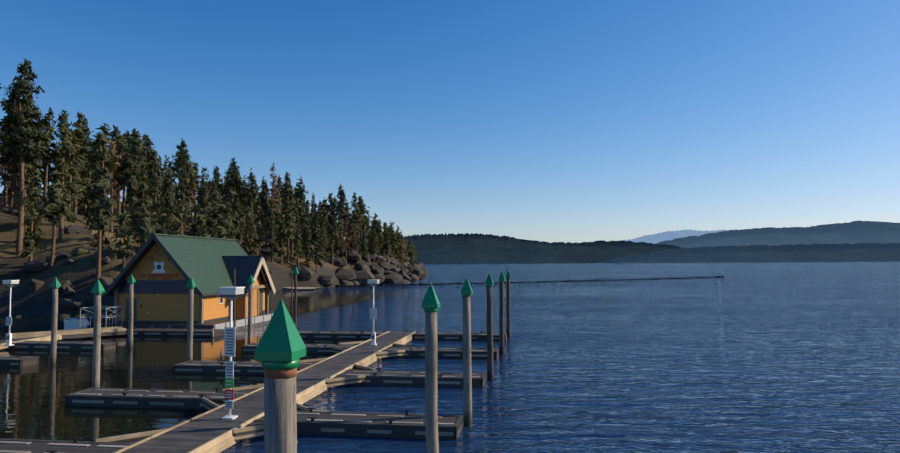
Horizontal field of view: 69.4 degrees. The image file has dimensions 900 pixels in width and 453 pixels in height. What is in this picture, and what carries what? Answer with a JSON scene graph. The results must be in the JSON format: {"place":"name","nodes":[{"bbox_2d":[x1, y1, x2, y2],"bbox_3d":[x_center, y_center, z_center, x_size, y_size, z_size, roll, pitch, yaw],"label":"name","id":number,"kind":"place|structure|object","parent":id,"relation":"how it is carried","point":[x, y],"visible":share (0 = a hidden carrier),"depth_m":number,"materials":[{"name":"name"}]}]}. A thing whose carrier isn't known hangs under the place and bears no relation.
{"place":"outdoors","nodes":[
{"label":"outdoors","id":0,"kind":"place"},
{"bbox_2d":[0,195,411,317],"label":"rocky hillside","id":1,"kind":"structure","parent":0,"point":[26,302],"depth_m":89.08,"materials":[{"name":"stone"}]},
{"bbox_2d":[0,200,302,256],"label":"slope shrubs","id":2,"kind":"object","parent":1,"relation":"on","point":[80,250],"visible":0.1,"depth_m":124.33,"materials":[{"name":"green plant"}]},
{"bbox_2d":[0,63,415,282],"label":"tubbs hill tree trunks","id":3,"kind":"object","parent":1,"relation":"on","point":[21,215],"visible":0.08,"depth_m":124.99,"materials":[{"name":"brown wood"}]},
{"bbox_2d":[0,59,417,267],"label":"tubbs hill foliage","id":4,"kind":"object","parent":3,"relation":"attached to","point":[69,145],"visible":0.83,"depth_m":128.14,"materials":[{"name":"green plant"}]},
{"bbox_2d":[7,202,427,317],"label":"shore rocks","id":5,"kind":"object","parent":1,"relation":"on","point":[386,272],"visible":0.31,"depth_m":160.90,"materials":[{"name":"grey stone"}]},
{"bbox_2d":[283,287,318,288],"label":"dock","id":6,"kind":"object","parent":1,"relation":"on","point":[303,287],"depth_m":152.84,"materials":[{"name":"grey wood"}]},
{"bbox_2d":[0,262,899,452],"bbox_3d":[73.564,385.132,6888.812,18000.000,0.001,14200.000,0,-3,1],"label":"lake water","id":7,"kind":"structure","parent":0,"point":[773,357],"depth_m":38.32,"materials":[{"name":"blue liquid"}]},
{"bbox_2d":[50,277,60,362],"bbox_3d":[-24.469,6.356,40.198,0.412,6.502,0.414,-1,-3,8],"label":"pile","id":8,"kind":"object","parent":7,"relation":"in","point":[55,285],"visible":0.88,"depth_m":40.12,"materials":[{"name":"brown wood"}]},
{"bbox_2d":[91,279,104,387],"bbox_3d":[-16.470,5.733,30.307,0.413,6.563,0.432,-1,-3,8],"label":"pile","id":9,"kind":"object","parent":7,"relation":"in","point":[97,290],"visible":0.81,"depth_m":30.25,"materials":[{"name":"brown wood"}]},
{"bbox_2d":[0,327,223,366],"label":"marina docks","id":10,"kind":"object","parent":7,"relation":"on","point":[40,340],"visible":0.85,"depth_m":50.02,"materials":[{"name":"grey wood"}]},
{"bbox_2d":[2,280,19,345],"bbox_3d":[-30.635,6.005,45.251,0.720,4.530,0.720,-1,-3,8],"label":"dock lamp","id":11,"kind":"object","parent":10,"relation":"on","point":[10,283],"visible":1,"depth_m":45.13,"materials":[{"name":"white metal"}]},
{"bbox_2d":[63,306,122,329],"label":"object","id":12,"kind":"object","parent":10,"relation":"on","point":[71,324],"visible":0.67,"depth_m":55.83,"materials":[{"name":"white metal"}]},
{"bbox_2d":[127,274,135,347],"bbox_3d":[-23.263,6.718,47.350,0.410,6.553,0.417,-1,-3,8],"label":"pile","id":13,"kind":"object","parent":7,"relation":"in","point":[131,280],"visible":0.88,"depth_m":47.27,"materials":[{"name":"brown wood"}]},
{"bbox_2d":[101,234,275,328],"bbox_3d":[-25.050,5.549,65.786,11.350,9.031,16.155,-1,-3,8],"label":"boathouse","id":14,"kind":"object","parent":7,"relation":"in","point":[162,269],"visible":0.88,"depth_m":59.59,"materials":[{"name":"yellow"}]},
{"bbox_2d":[103,289,265,310],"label":"boathouse gutters","id":15,"kind":"object","parent":14,"relation":"in","point":[206,295],"visible":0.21,"depth_m":60.14,"materials":[{"name":"brown metal"}]},
{"bbox_2d":[186,277,195,360],"bbox_3d":[-15.309,6.197,38.320,0.420,6.503,0.410,-1,-3,8],"label":"pile","id":16,"kind":"object","parent":7,"relation":"in","point":[191,285],"visible":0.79,"depth_m":38.27,"materials":[{"name":"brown wood"}]},
{"bbox_2d":[233,269,234,326],"bbox_3d":[-18.700,7.061,56.390,0.215,6.802,0.224,0,-3,1],"label":"post","id":17,"kind":"object","parent":7,"relation":"in","point":[234,304],"visible":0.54,"depth_m":56.33,"materials":[{"name":"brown wood"}]},
{"bbox_2d":[247,274,254,343],"bbox_3d":[-14.227,6.629,46.288,0.410,6.502,0.426,-1,-3,8],"label":"pile","id":18,"kind":"object","parent":7,"relation":"in","point":[250,281],"visible":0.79,"depth_m":46.20,"materials":[{"name":"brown wood"}]},
{"bbox_2d":[0,330,506,452],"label":"marina docks","id":19,"kind":"object","parent":7,"relation":"on","point":[212,431],"visible":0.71,"depth_m":27.30,"materials":[{"name":"grey wood"}]},
{"bbox_2d":[217,287,244,419],"bbox_3d":[-7.979,4.576,23.643,0.720,4.730,0.720,-1,-3,8],"label":"dock pedestal light","id":20,"kind":"object","parent":19,"relation":"on","point":[230,293],"visible":1,"depth_m":23.53,"materials":[{"name":"white paint"}]},
{"bbox_2d":[368,280,378,345],"bbox_3d":[-5.211,5.846,44.272,0.720,4.430,0.720,-1,-3,8],"label":"dock lamp","id":21,"kind":"object","parent":19,"relation":"on","point":[373,310],"visible":1,"depth_m":44.16,"materials":[{"name":"white metal"}]},
{"bbox_2d":[254,299,305,452],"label":"pile","id":22,"kind":"object","parent":7,"relation":"in","point":[280,351],"visible":1,"depth_m":6.80,"materials":[{"name":"grey wood"}]},
{"bbox_2d":[291,271,292,316],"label":"post","id":23,"kind":"object","parent":7,"relation":"in","point":[291,296],"visible":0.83,"depth_m":73.88,"materials":[{"name":"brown wood"}]},
{"bbox_2d":[292,267,298,325],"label":"pile","id":24,"kind":"object","parent":7,"relation":"in","point":[295,272],"visible":0.81,"depth_m":54.52,"materials":[{"name":"brown wood"}]},
{"bbox_2d":[421,283,439,452],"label":"pile","id":25,"kind":"object","parent":7,"relation":"in","point":[430,304],"visible":1,"depth_m":16.06,"materials":[{"name":"grey wood"}]},
{"bbox_2d":[461,277,472,426],"bbox_3d":[0.639,5.216,24.108,0.410,6.703,0.410,-1,-3,8],"label":"pile","id":26,"kind":"object","parent":7,"relation":"in","point":[466,291],"visible":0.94,"depth_m":24.02,"materials":[{"name":"grey wood"}]},
{"bbox_2d":[485,273,493,380],"bbox_3d":[2.045,5.720,33.412,0.410,6.702,0.410,-1,-3,8],"label":"pile","id":27,"kind":"object","parent":7,"relation":"in","point":[489,283],"visible":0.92,"depth_m":33.31,"materials":[{"name":"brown wood"}]},
{"bbox_2d":[498,271,504,354],"bbox_3d":[3.392,6.243,42.559,0.467,6.656,0.447,-1,-3,8],"label":"pile","id":28,"kind":"object","parent":7,"relation":"in","point":[501,279],"visible":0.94,"depth_m":42.47,"materials":[{"name":"brown wood"}]},
{"bbox_2d":[506,270,510,337],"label":"pile","id":29,"kind":"object","parent":7,"relation":"in","point":[508,326],"visible":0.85,"depth_m":51.90,"materials":[{"name":"brown wood"}]},
{"bbox_2d":[336,273,723,286],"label":"log boom","id":30,"kind":"object","parent":7,"relation":"on","point":[719,274],"visible":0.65,"depth_m":190.91,"materials":[{"name":"black wood"}]},
{"bbox_2d":[603,243,899,262],"bbox_3d":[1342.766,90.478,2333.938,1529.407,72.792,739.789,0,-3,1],"label":"shore spur","id":31,"kind":"structure","parent":7,"relation":"on","point":[868,252],"depth_m":2159.08,"materials":[{"name":"green plant"}]},
{"bbox_2d":[0,0,899,242],"label":"sky","id":32,"kind":"structure","parent":0,"point":[579,121],"materials":[{"name":"blue"}]},
{"bbox_2d":[403,233,680,263],"bbox_3d":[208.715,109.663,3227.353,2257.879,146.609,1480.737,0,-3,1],"label":"shore hill","id":33,"kind":"structure","parent":0,"point":[465,248],"depth_m":2702.86,"materials":[{"name":"green plant"}]},
{"bbox_2d":[623,229,728,243],"bbox_3d":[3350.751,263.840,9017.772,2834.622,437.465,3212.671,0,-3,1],"label":"mountain","id":34,"kind":"structure","parent":0,"point":[661,237],"depth_m":8429.16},
{"bbox_2d":[656,220,899,247],"bbox_3d":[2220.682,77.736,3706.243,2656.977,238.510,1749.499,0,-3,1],"label":"shore hill","id":35,"kind":"structure","parent":0,"point":[854,232],"depth_m":3313.85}
]}

